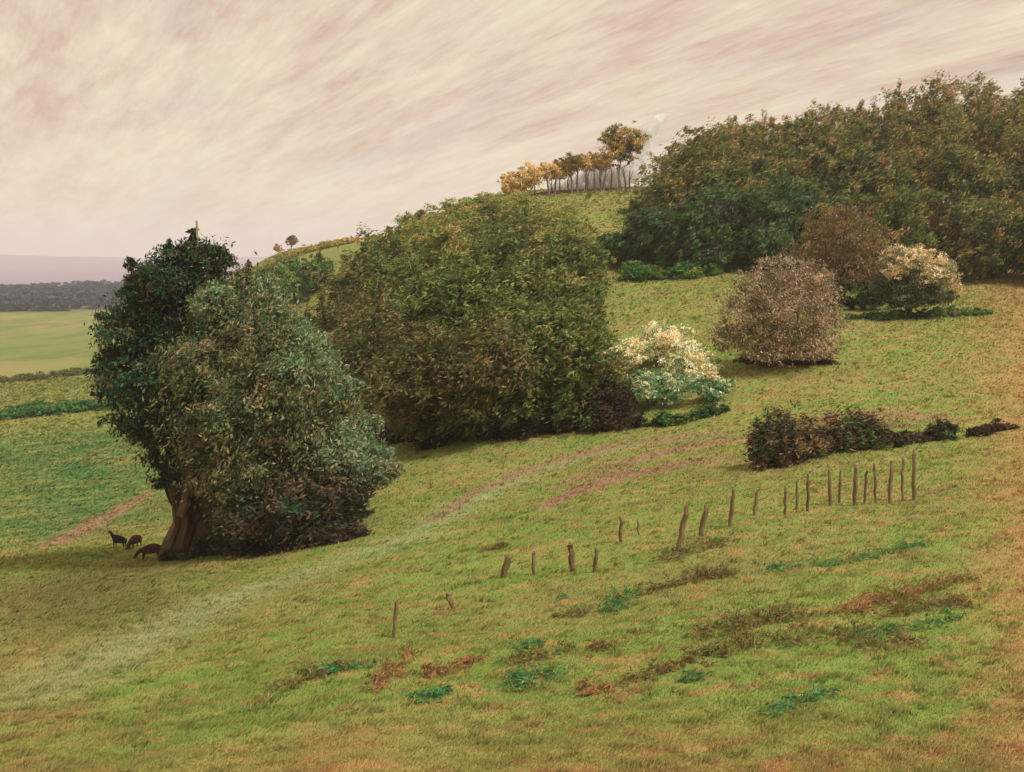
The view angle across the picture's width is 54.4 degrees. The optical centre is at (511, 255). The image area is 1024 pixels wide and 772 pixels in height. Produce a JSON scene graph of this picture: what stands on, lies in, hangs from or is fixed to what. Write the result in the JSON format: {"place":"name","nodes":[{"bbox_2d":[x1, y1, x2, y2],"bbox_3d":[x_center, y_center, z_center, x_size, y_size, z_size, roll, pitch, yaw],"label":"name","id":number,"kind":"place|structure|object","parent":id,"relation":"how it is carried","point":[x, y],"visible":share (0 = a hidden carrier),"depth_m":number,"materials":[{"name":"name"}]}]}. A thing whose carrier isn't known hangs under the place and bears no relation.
{"place":"outdoors","nodes":[
{"label":"outdoors","id":0,"kind":"place"},
{"bbox_2d":[0,185,1023,771],"bbox_3d":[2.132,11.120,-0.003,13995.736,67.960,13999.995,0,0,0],"label":"ground","id":1,"kind":"structure","parent":0,"point":[36,340],"depth_m":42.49,"materials":[{"name":"green plant"}]},
{"bbox_2d":[0,367,95,382],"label":"hedge","id":2,"kind":"object","parent":1,"relation":"on","point":[76,371],"visible":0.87,"depth_m":254.33,"materials":[{"name":"green plant"}]},
{"bbox_2d":[0,396,123,419],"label":"hedge","id":3,"kind":"object","parent":1,"relation":"on","point":[29,409],"visible":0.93,"depth_m":174.53,"materials":[{"name":"green plant"}]},
{"bbox_2d":[0,279,183,311],"bbox_3d":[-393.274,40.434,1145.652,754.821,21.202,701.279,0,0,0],"label":"woods","id":4,"kind":"object","parent":1,"relation":"on","point":[42,296],"visible":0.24,"depth_m":907.21,"materials":[{"name":"grey plant"}]},
{"bbox_2d":[108,530,126,546],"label":"sheep","id":5,"kind":"object","parent":1,"relation":"on","point":[116,539],"visible":0.95,"depth_m":68.25},
{"bbox_2d":[125,535,141,549],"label":"sheep","id":6,"kind":"object","parent":1,"relation":"on","point":[135,539],"visible":0.98,"depth_m":66.84},
{"bbox_2d":[133,543,160,559],"bbox_3d":[-21.869,17.763,59.791,1.677,0.922,0.609,0,0,-8],"label":"sheep","id":7,"kind":"object","parent":1,"relation":"on","point":[151,548],"visible":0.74,"depth_m":59.60},
{"bbox_2d":[158,547,194,561],"bbox_3d":[-19.423,17.395,57.801,2.665,0.893,1.362,0,0,27],"label":"brushwood","id":8,"kind":"object","parent":1,"relation":"on","point":[171,554],"visible":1,"depth_m":57.75,"materials":[{"name":"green plant"}]},
{"bbox_2d":[83,221,403,562],"bbox_3d":[-16.103,8.347,57.963,19.548,20.940,12.705,0,0,24],"label":"willow tree","id":9,"kind":"object","parent":1,"relation":"on","point":[214,382],"visible":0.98,"depth_m":56.52,"materials":[{"name":"green plant"}]},
{"bbox_2d":[249,262,274,284],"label":"meadow bush","id":10,"kind":"object","parent":1,"relation":"on","point":[264,266],"visible":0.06,"depth_m":253.48,"materials":[{"name":"green plant"}]},
{"bbox_2d":[186,513,374,557],"bbox_3d":[-12.983,16.011,56.677,12.904,3.710,3.937,0,0,27],"label":"brushwood","id":11,"kind":"object","parent":1,"relation":"on","point":[341,531],"visible":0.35,"depth_m":53.73,"materials":[{"name":"brown plant"}]},
{"bbox_2d":[284,235,298,249],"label":"skyline tree","id":12,"kind":"object","parent":1,"relation":"on","point":[292,239],"visible":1,"depth_m":373.93,"materials":[{"name":"brown plant"}]},
{"bbox_2d":[263,253,324,303],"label":"meadow bush","id":13,"kind":"object","parent":1,"relation":"on","point":[291,282],"visible":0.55,"depth_m":247.16,"materials":[{"name":"green plant"}]},
{"bbox_2d":[260,651,365,691],"bbox_3d":[-5.227,10.966,26.491,1.332,0.695,3.453,0,0,41],"label":"weed clump","id":14,"kind":"object","parent":1,"relation":"on","point":[303,675],"visible":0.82,"depth_m":26.19,"materials":[{"name":"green plant"}]},
{"bbox_2d":[250,234,376,274],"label":"skyline scrub","id":15,"kind":"object","parent":1,"relation":"on","point":[324,244],"visible":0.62,"depth_m":343.97,"materials":[{"name":"green plant"}]},
{"bbox_2d":[295,254,336,292],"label":"meadow bush","id":16,"kind":"object","parent":1,"relation":"on","point":[321,266],"visible":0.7,"depth_m":246.75,"materials":[{"name":"green plant"}]},
{"bbox_2d":[306,655,385,677],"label":"weed clump","id":17,"kind":"object","parent":1,"relation":"on","point":[354,664],"visible":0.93,"depth_m":26.80,"materials":[{"name":"green plant"}]},
{"bbox_2d":[303,249,394,377],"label":"tree","id":18,"kind":"object","parent":1,"relation":"on","point":[336,284],"visible":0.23,"depth_m":110.56,"materials":[{"name":"green plant"}]},
{"bbox_2d":[323,284,425,429],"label":"tree","id":19,"kind":"object","parent":1,"relation":"on","point":[357,353],"visible":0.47,"depth_m":87.76,"materials":[{"name":"green plant"}]},
{"bbox_2d":[336,222,438,323],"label":"tree","id":20,"kind":"object","parent":1,"relation":"on","point":[389,252],"visible":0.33,"depth_m":124.90,"materials":[{"name":"green plant"}]},
{"bbox_2d":[358,645,424,694],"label":"weed clump","id":21,"kind":"object","parent":1,"relation":"on","point":[394,666],"visible":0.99,"depth_m":25.80,"materials":[{"name":"brown plant"}]},
{"bbox_2d":[375,419,410,445],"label":"bramble hedge","id":22,"kind":"object","parent":1,"relation":"on","point":[385,432],"visible":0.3,"depth_m":84.83,"materials":[{"name":"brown plant"}]},
{"bbox_2d":[392,600,398,637],"bbox_3d":[-3.583,11.330,30.629,0.187,1.508,0.177,0,0,22],"label":"fence post","id":23,"kind":"object","parent":1,"relation":"on","point":[395,613],"visible":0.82,"depth_m":30.59,"materials":[{"name":"brown wood"}]},
{"bbox_2d":[340,255,467,358],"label":"tree","id":24,"kind":"object","parent":1,"relation":"on","point":[417,305],"visible":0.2,"depth_m":96.71,"materials":[{"name":"green plant"}]},
{"bbox_2d":[387,209,446,270],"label":"tree","id":25,"kind":"object","parent":1,"relation":"on","point":[409,230],"visible":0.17,"depth_m":170.76,"materials":[{"name":"green plant"}]},
{"bbox_2d":[355,313,486,451],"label":"tree","id":26,"kind":"object","parent":1,"relation":"on","point":[383,380],"visible":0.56,"depth_m":77.47,"materials":[{"name":"green plant"}]},
{"bbox_2d":[401,682,453,703],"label":"weed clump","id":27,"kind":"object","parent":1,"relation":"on","point":[439,691],"visible":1,"depth_m":23.65,"materials":[{"name":"green plant"}]},
{"bbox_2d":[399,215,491,282],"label":"tree","id":28,"kind":"object","parent":1,"relation":"on","point":[436,245],"visible":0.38,"depth_m":129.67,"materials":[{"name":"green plant"}]},
{"bbox_2d":[446,591,455,609],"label":"fence post","id":29,"kind":"object","parent":1,"relation":"on","point":[449,599],"visible":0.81,"depth_m":34.41,"materials":[{"name":"brown wood"}]},
{"bbox_2d":[415,196,489,241],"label":"tree","id":30,"kind":"object","parent":1,"relation":"on","point":[458,212],"visible":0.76,"depth_m":181.41,"materials":[{"name":"green plant"}]},
{"bbox_2d":[418,652,491,678],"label":"weed clump","id":31,"kind":"object","parent":1,"relation":"on","point":[462,662],"visible":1,"depth_m":25.84,"materials":[{"name":"brown plant"}]},
{"bbox_2d":[392,250,524,346],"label":"tree","id":32,"kind":"object","parent":1,"relation":"on","point":[470,275],"visible":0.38,"depth_m":96.27,"materials":[{"name":"green plant"}]},
{"bbox_2d":[390,309,546,441],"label":"tree","id":33,"kind":"object","parent":1,"relation":"on","point":[475,382],"visible":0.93,"depth_m":75.71,"materials":[{"name":"green plant"}]},
{"bbox_2d":[461,191,519,222],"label":"tree","id":34,"kind":"object","parent":1,"relation":"on","point":[489,205],"visible":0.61,"depth_m":187.06,"materials":[{"name":"green plant"}]},
{"bbox_2d":[477,541,511,551],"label":"weed clump","id":35,"kind":"object","parent":1,"relation":"on","point":[498,545],"visible":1,"depth_m":45.38,"materials":[{"name":"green plant"}]},
{"bbox_2d":[457,201,547,270],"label":"tree","id":36,"kind":"object","parent":1,"relation":"on","point":[505,244],"visible":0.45,"depth_m":130.54,"materials":[{"name":"green plant"}]},
{"bbox_2d":[500,555,510,577],"bbox_3d":[-0.241,12.325,38.861,0.428,1.329,0.298,0,0,-1],"label":"fence post","id":37,"kind":"object","parent":1,"relation":"on","point":[505,566],"visible":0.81,"depth_m":38.76,"materials":[{"name":"brown wood"}]},
{"bbox_2d":[497,173,523,196],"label":"ochre tree","id":38,"kind":"object","parent":1,"relation":"on","point":[505,183],"visible":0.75,"depth_m":211.91,"materials":[{"name":"yellow plant"}]},
{"bbox_2d":[457,246,571,325],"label":"tree","id":39,"kind":"object","parent":1,"relation":"on","point":[529,275],"visible":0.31,"depth_m":97.42,"materials":[{"name":"green plant"}]},
{"bbox_2d":[501,168,534,194],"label":"ochre tree","id":40,"kind":"object","parent":1,"relation":"on","point":[524,180],"visible":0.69,"depth_m":212.96,"materials":[{"name":"yellow plant"}]},
{"bbox_2d":[405,357,647,451],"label":"bramble hedge","id":41,"kind":"object","parent":1,"relation":"on","point":[615,418],"visible":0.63,"depth_m":78.48,"materials":[{"name":"brown plant"}]},
{"bbox_2d":[508,638,544,648],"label":"weed clump","id":42,"kind":"object","parent":1,"relation":"on","point":[523,644],"visible":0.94,"depth_m":28.20,"materials":[{"name":"green plant"}]},
{"bbox_2d":[460,279,601,433],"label":"tree","id":43,"kind":"object","parent":1,"relation":"on","point":[519,312],"visible":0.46,"depth_m":77.94,"materials":[{"name":"green plant"}]},
{"bbox_2d":[487,662,574,691],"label":"weed clump","id":44,"kind":"object","parent":1,"relation":"on","point":[523,680],"visible":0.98,"depth_m":24.45,"materials":[{"name":"green plant"}]},
{"bbox_2d":[517,161,549,195],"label":"ochre tree","id":45,"kind":"object","parent":1,"relation":"on","point":[537,177],"visible":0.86,"depth_m":213.57,"materials":[{"name":"yellow plant"}]},
{"bbox_2d":[531,551,535,574],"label":"fence post","id":46,"kind":"object","parent":1,"relation":"on","point":[533,563],"visible":0.81,"depth_m":38.90,"materials":[{"name":"brown wood"}]},
{"bbox_2d":[493,190,575,240],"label":"tree","id":47,"kind":"object","parent":1,"relation":"on","point":[526,202],"visible":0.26,"depth_m":162.58,"materials":[{"name":"green plant"}]},
{"bbox_2d":[536,159,561,193],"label":"ochre tree","id":48,"kind":"object","parent":1,"relation":"on","point":[550,177],"visible":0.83,"depth_m":215.24,"materials":[{"name":"yellow plant"}]},
{"bbox_2d":[513,217,599,273],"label":"tree","id":49,"kind":"object","parent":1,"relation":"on","point":[539,236],"visible":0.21,"depth_m":133.89,"materials":[{"name":"green plant"}]},
{"bbox_2d":[516,199,597,248],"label":"tree","id":50,"kind":"object","parent":1,"relation":"on","point":[546,219],"visible":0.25,"depth_m":148.31,"materials":[{"name":"green plant"}]},
{"bbox_2d":[549,163,573,192],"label":"ochre tree","id":51,"kind":"object","parent":1,"relation":"on","point":[564,172],"visible":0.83,"depth_m":214.48,"materials":[{"name":"yellow plant"}]},
{"bbox_2d":[503,638,625,667],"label":"weed clump","id":52,"kind":"object","parent":1,"relation":"on","point":[545,654],"visible":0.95,"depth_m":27.00,"materials":[{"name":"green plant"}]},
{"bbox_2d":[519,263,616,340],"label":"tree","id":53,"kind":"object","parent":1,"relation":"on","point":[565,284],"visible":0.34,"depth_m":98.46,"materials":[{"name":"green plant"}]},
{"bbox_2d":[554,152,585,191],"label":"ochre tree","id":54,"kind":"object","parent":1,"relation":"on","point":[569,160],"visible":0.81,"depth_m":214.13,"materials":[{"name":"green plant"}]},
{"bbox_2d":[550,606,591,617],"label":"weed clump","id":55,"kind":"object","parent":1,"relation":"on","point":[578,612],"visible":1,"depth_m":31.84,"materials":[{"name":"brown plant"}]},
{"bbox_2d":[568,542,575,571],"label":"fence post","id":56,"kind":"object","parent":1,"relation":"on","point":[571,556],"visible":0.82,"depth_m":38.64,"materials":[{"name":"brown wood"}]},
{"bbox_2d":[515,287,638,434],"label":"tree","id":57,"kind":"object","parent":1,"relation":"on","point":[589,336],"visible":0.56,"depth_m":78.39,"materials":[{"name":"green plant"}]},
{"bbox_2d":[539,221,616,298],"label":"tree","id":58,"kind":"object","parent":1,"relation":"on","point":[575,257],"visible":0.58,"depth_m":126.57,"materials":[{"name":"green plant"}]},
{"bbox_2d":[570,152,602,190],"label":"ochre tree","id":59,"kind":"object","parent":1,"relation":"on","point":[586,163],"visible":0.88,"depth_m":215.13,"materials":[{"name":"yellow plant"}]},
{"bbox_2d":[572,670,616,695],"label":"weed clump","id":60,"kind":"object","parent":1,"relation":"on","point":[590,689],"visible":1,"depth_m":23.69,"materials":[{"name":"brown plant"}]},
{"bbox_2d":[593,547,598,572],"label":"fence post","id":61,"kind":"object","parent":1,"relation":"on","point":[595,561],"visible":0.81,"depth_m":38.02,"materials":[{"name":"brown wood"}]},
{"bbox_2d":[588,151,614,182],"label":"ochre tree","id":62,"kind":"object","parent":1,"relation":"on","point":[607,160],"visible":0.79,"depth_m":216.68,"materials":[{"name":"yellow plant"}]},
{"bbox_2d":[596,584,645,613],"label":"weed clump","id":63,"kind":"object","parent":1,"relation":"on","point":[618,598],"visible":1,"depth_m":32.66,"materials":[{"name":"green plant"}]},
{"bbox_2d":[596,121,651,189],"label":"ochre tree","id":64,"kind":"object","parent":1,"relation":"on","point":[617,140],"visible":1,"depth_m":215.75,"materials":[{"name":"yellow plant"}]},
{"bbox_2d":[602,337,652,377],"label":"blossom bush","id":65,"kind":"object","parent":1,"relation":"on","point":[640,356],"visible":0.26,"depth_m":97.34,"materials":[{"name":"beige plant"}]},
{"bbox_2d":[625,366,691,406],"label":"blossom bush","id":66,"kind":"object","parent":1,"relation":"on","point":[654,386],"visible":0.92,"depth_m":83.34,"materials":[{"name":"green plant"}]},
{"bbox_2d":[619,320,708,367],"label":"blossom bush","id":67,"kind":"object","parent":1,"relation":"on","point":[661,340],"visible":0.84,"depth_m":98.56,"materials":[{"name":"beige plant"}]},
{"bbox_2d":[617,257,723,281],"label":"meadow hedge","id":68,"kind":"object","parent":1,"relation":"on","point":[640,272],"visible":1,"depth_m":141.49,"materials":[{"name":"green plant"}]},
{"bbox_2d":[615,631,743,685],"bbox_3d":[4.184,10.134,25.062,4.175,0.624,1.170,0,0,-33],"label":"weed clump","id":69,"kind":"object","parent":1,"relation":"on","point":[667,666],"visible":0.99,"depth_m":25.19,"materials":[{"name":"brown plant"}]},
{"bbox_2d":[676,504,688,551],"bbox_3d":[6.764,10.991,39.689,0.565,2.169,0.257,0,0,-5],"label":"fence post","id":70,"kind":"object","parent":1,"relation":"on","point":[682,526],"visible":0.84,"depth_m":39.62,"materials":[{"name":"brown wood"}]},
{"bbox_2d":[645,401,730,426],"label":"bush","id":71,"kind":"object","parent":1,"relation":"on","point":[665,418],"visible":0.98,"depth_m":77.22,"materials":[{"name":"green plant"}]},
{"bbox_2d":[632,564,743,594],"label":"weed clump","id":72,"kind":"object","parent":1,"relation":"on","point":[709,572],"visible":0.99,"depth_m":34.55,"materials":[{"name":"brown plant"}]},
{"bbox_2d":[653,344,725,380],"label":"blossom bush","id":73,"kind":"object","parent":1,"relation":"on","point":[686,364],"visible":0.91,"depth_m":86.99,"materials":[{"name":"beige plant"}]},
{"bbox_2d":[675,669,705,683],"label":"weed clump","id":74,"kind":"object","parent":1,"relation":"on","point":[689,677],"visible":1,"depth_m":23.93,"materials":[{"name":"green plant"}]},
{"bbox_2d":[648,535,742,562],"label":"weed clump","id":75,"kind":"object","parent":1,"relation":"on","point":[683,550],"visible":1,"depth_m":38.99,"materials":[{"name":"brown plant"}]},
{"bbox_2d":[699,505,708,536],"bbox_3d":[7.993,11.201,41.530,0.414,1.654,0.273,0,0,-11],"label":"fence post","id":76,"kind":"object","parent":1,"relation":"on","point":[703,520],"visible":0.83,"depth_m":41.44,"materials":[{"name":"brown wood"}]},
{"bbox_2d":[681,374,739,405],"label":"blossom bush","id":77,"kind":"object","parent":1,"relation":"on","point":[714,387],"visible":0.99,"depth_m":81.23,"materials":[{"name":"green plant"}]},
{"bbox_2d":[728,487,734,526],"bbox_3d":[9.361,10.895,42.470,0.240,2.055,0.295,0,0,40],"label":"fence post","id":78,"kind":"object","parent":1,"relation":"on","point":[731,511],"visible":0.85,"depth_m":42.44,"materials":[{"name":"brown wood"}]},
{"bbox_2d":[672,594,828,640],"bbox_3d":[6.811,10.253,28.462,4.825,0.921,1.693,0,0,-19],"label":"weed clump","id":79,"kind":"object","parent":1,"relation":"on","point":[784,615],"visible":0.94,"depth_m":28.34,"materials":[{"name":"brown plant"}]},
{"bbox_2d":[704,251,857,367],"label":"blossom tree","id":80,"kind":"object","parent":1,"relation":"on","point":[800,347],"visible":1,"depth_m":87.84,"materials":[{"name":"brown plant"}]},
{"bbox_2d":[733,353,840,367],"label":"dark undergrowth","id":81,"kind":"object","parent":1,"relation":"on","point":[827,361],"visible":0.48,"depth_m":88.89,"materials":[{"name":"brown plant"}]},
{"bbox_2d":[758,683,840,715],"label":"weed clump","id":82,"kind":"object","parent":1,"relation":"on","point":[784,703],"visible":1,"depth_m":22.22,"materials":[{"name":"green plant"}]},
{"bbox_2d":[592,70,1023,283],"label":"woodland","id":83,"kind":"object","parent":1,"relation":"on","point":[945,172],"visible":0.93,"depth_m":160.54,"materials":[{"name":"green plant"}]},
{"bbox_2d":[806,474,809,511],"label":"fence post","id":84,"kind":"object","parent":1,"relation":"on","point":[808,494],"visible":0.88,"depth_m":44.25,"materials":[{"name":"brown wood"}]},
{"bbox_2d":[741,398,895,471],"bbox_3d":[18.134,10.070,58.811,11.702,4.321,3.721,0,0,-31],"label":"hollow hedge","id":85,"kind":"object","parent":1,"relation":"on","point":[782,444],"visible":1,"depth_m":57.84,"materials":[{"name":"brown plant"}]},
{"bbox_2d":[797,280,848,308],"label":"bush","id":86,"kind":"object","parent":1,"relation":"on","point":[843,296],"visible":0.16,"depth_m":116.58,"materials":[{"name":"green plant"}]},
{"bbox_2d":[719,615,930,652],"bbox_3d":[8.179,10.061,26.439,5.536,0.794,2.173,0,0,0],"label":"weed clump","id":87,"kind":"object","parent":1,"relation":"on","point":[903,639],"visible":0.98,"depth_m":26.48,"materials":[{"name":"brown plant"}]},
{"bbox_2d":[827,470,831,505],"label":"fence post","id":88,"kind":"object","parent":1,"relation":"on","point":[829,490],"visible":0.84,"depth_m":45.02,"materials":[{"name":"brown wood"}]},
{"bbox_2d":[775,200,898,303],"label":"beech tree","id":89,"kind":"object","parent":1,"relation":"on","point":[851,259],"visible":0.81,"depth_m":121.64,"materials":[{"name":"brown plant"}]},
{"bbox_2d":[764,537,932,573],"bbox_3d":[12.193,10.715,35.496,7.264,0.602,1.546,0,0,-21],"label":"weed clump","id":90,"kind":"object","parent":1,"relation":"on","point":[827,562],"visible":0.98,"depth_m":35.22,"materials":[{"name":"green plant"}]},
{"bbox_2d":[852,465,857,505],"bbox_3d":[15.458,10.519,44.826,0.232,2.234,0.250,0,0,-9],"label":"fence post","id":91,"kind":"object","parent":1,"relation":"on","point":[855,486],"visible":0.85,"depth_m":44.78,"materials":[{"name":"brown wood"}]},
{"bbox_2d":[842,279,884,309],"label":"bush","id":92,"kind":"object","parent":1,"relation":"on","point":[867,298],"visible":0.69,"depth_m":117.28,"materials":[{"name":"green plant"}]},
{"bbox_2d":[863,469,868,503],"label":"fence post","id":93,"kind":"object","parent":1,"relation":"on","point":[865,484],"visible":0.81,"depth_m":45.59,"materials":[{"name":"brown wood"}]},
{"bbox_2d":[873,463,876,503],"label":"fence post","id":94,"kind":"object","parent":1,"relation":"on","point":[875,486],"visible":0.88,"depth_m":45.47,"materials":[{"name":"brown wood"}]},
{"bbox_2d":[888,460,893,503],"bbox_3d":[17.248,10.450,45.380,0.226,2.292,0.204,0,0,-21],"label":"fence post","id":95,"kind":"object","parent":1,"relation":"on","point":[891,471],"visible":0.86,"depth_m":45.31,"materials":[{"name":"brown wood"}]},
{"bbox_2d":[900,456,904,501],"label":"fence post","id":96,"kind":"object","parent":1,"relation":"on","point":[902,479],"visible":0.88,"depth_m":45.85,"materials":[{"name":"brown wood"}]},
{"bbox_2d":[826,564,990,613],"bbox_3d":[12.137,10.136,30.487,6.678,0.698,1.483,0,0,-31],"label":"weed clump","id":97,"kind":"object","parent":1,"relation":"on","point":[905,592],"visible":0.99,"depth_m":30.28,"materials":[{"name":"brown plant"}]},
{"bbox_2d":[856,603,967,637],"bbox_3d":[11.050,10.040,27.349,3.625,0.500,1.149,0,0,-25],"label":"weed clump","id":98,"kind":"object","parent":1,"relation":"on","point":[928,623],"visible":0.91,"depth_m":27.26,"materials":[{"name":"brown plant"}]},
{"bbox_2d":[912,450,916,500],"bbox_3d":[18.465,10.255,45.777,0.201,2.626,0.211,0,0,-37],"label":"fence post","id":99,"kind":"object","parent":1,"relation":"on","point":[914,468],"visible":0.87,"depth_m":45.71,"materials":[{"name":"brown wood"}]},
{"bbox_2d":[868,243,963,315],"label":"hawthorn tree","id":100,"kind":"object","parent":1,"relation":"on","point":[902,292],"visible":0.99,"depth_m":108.59,"materials":[{"name":"beige plant"}]},
{"bbox_2d":[844,305,993,320],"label":"meadow hedge","id":101,"kind":"object","parent":1,"relation":"on","point":[897,313],"visible":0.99,"depth_m":110.36,"materials":[{"name":"green plant"}]},
{"bbox_2d":[881,419,962,446],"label":"bush","id":102,"kind":"object","parent":1,"relation":"on","point":[938,432],"visible":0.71,"depth_m":62.22,"materials":[{"name":"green plant"}]},
{"bbox_2d":[873,592,982,617],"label":"weed clump","id":103,"kind":"object","parent":1,"relation":"on","point":[902,607],"visible":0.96,"depth_m":28.98,"materials":[{"name":"brown plant"}]},
{"bbox_2d":[965,417,1019,437],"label":"hollow hedge","id":104,"kind":"object","parent":1,"relation":"on","point":[985,429],"visible":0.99,"depth_m":63.91,"materials":[{"name":"brown plant"}]},
{"bbox_2d":[0,0,1023,258],"label":"sky","id":105,"kind":"structure","parent":0,"point":[126,125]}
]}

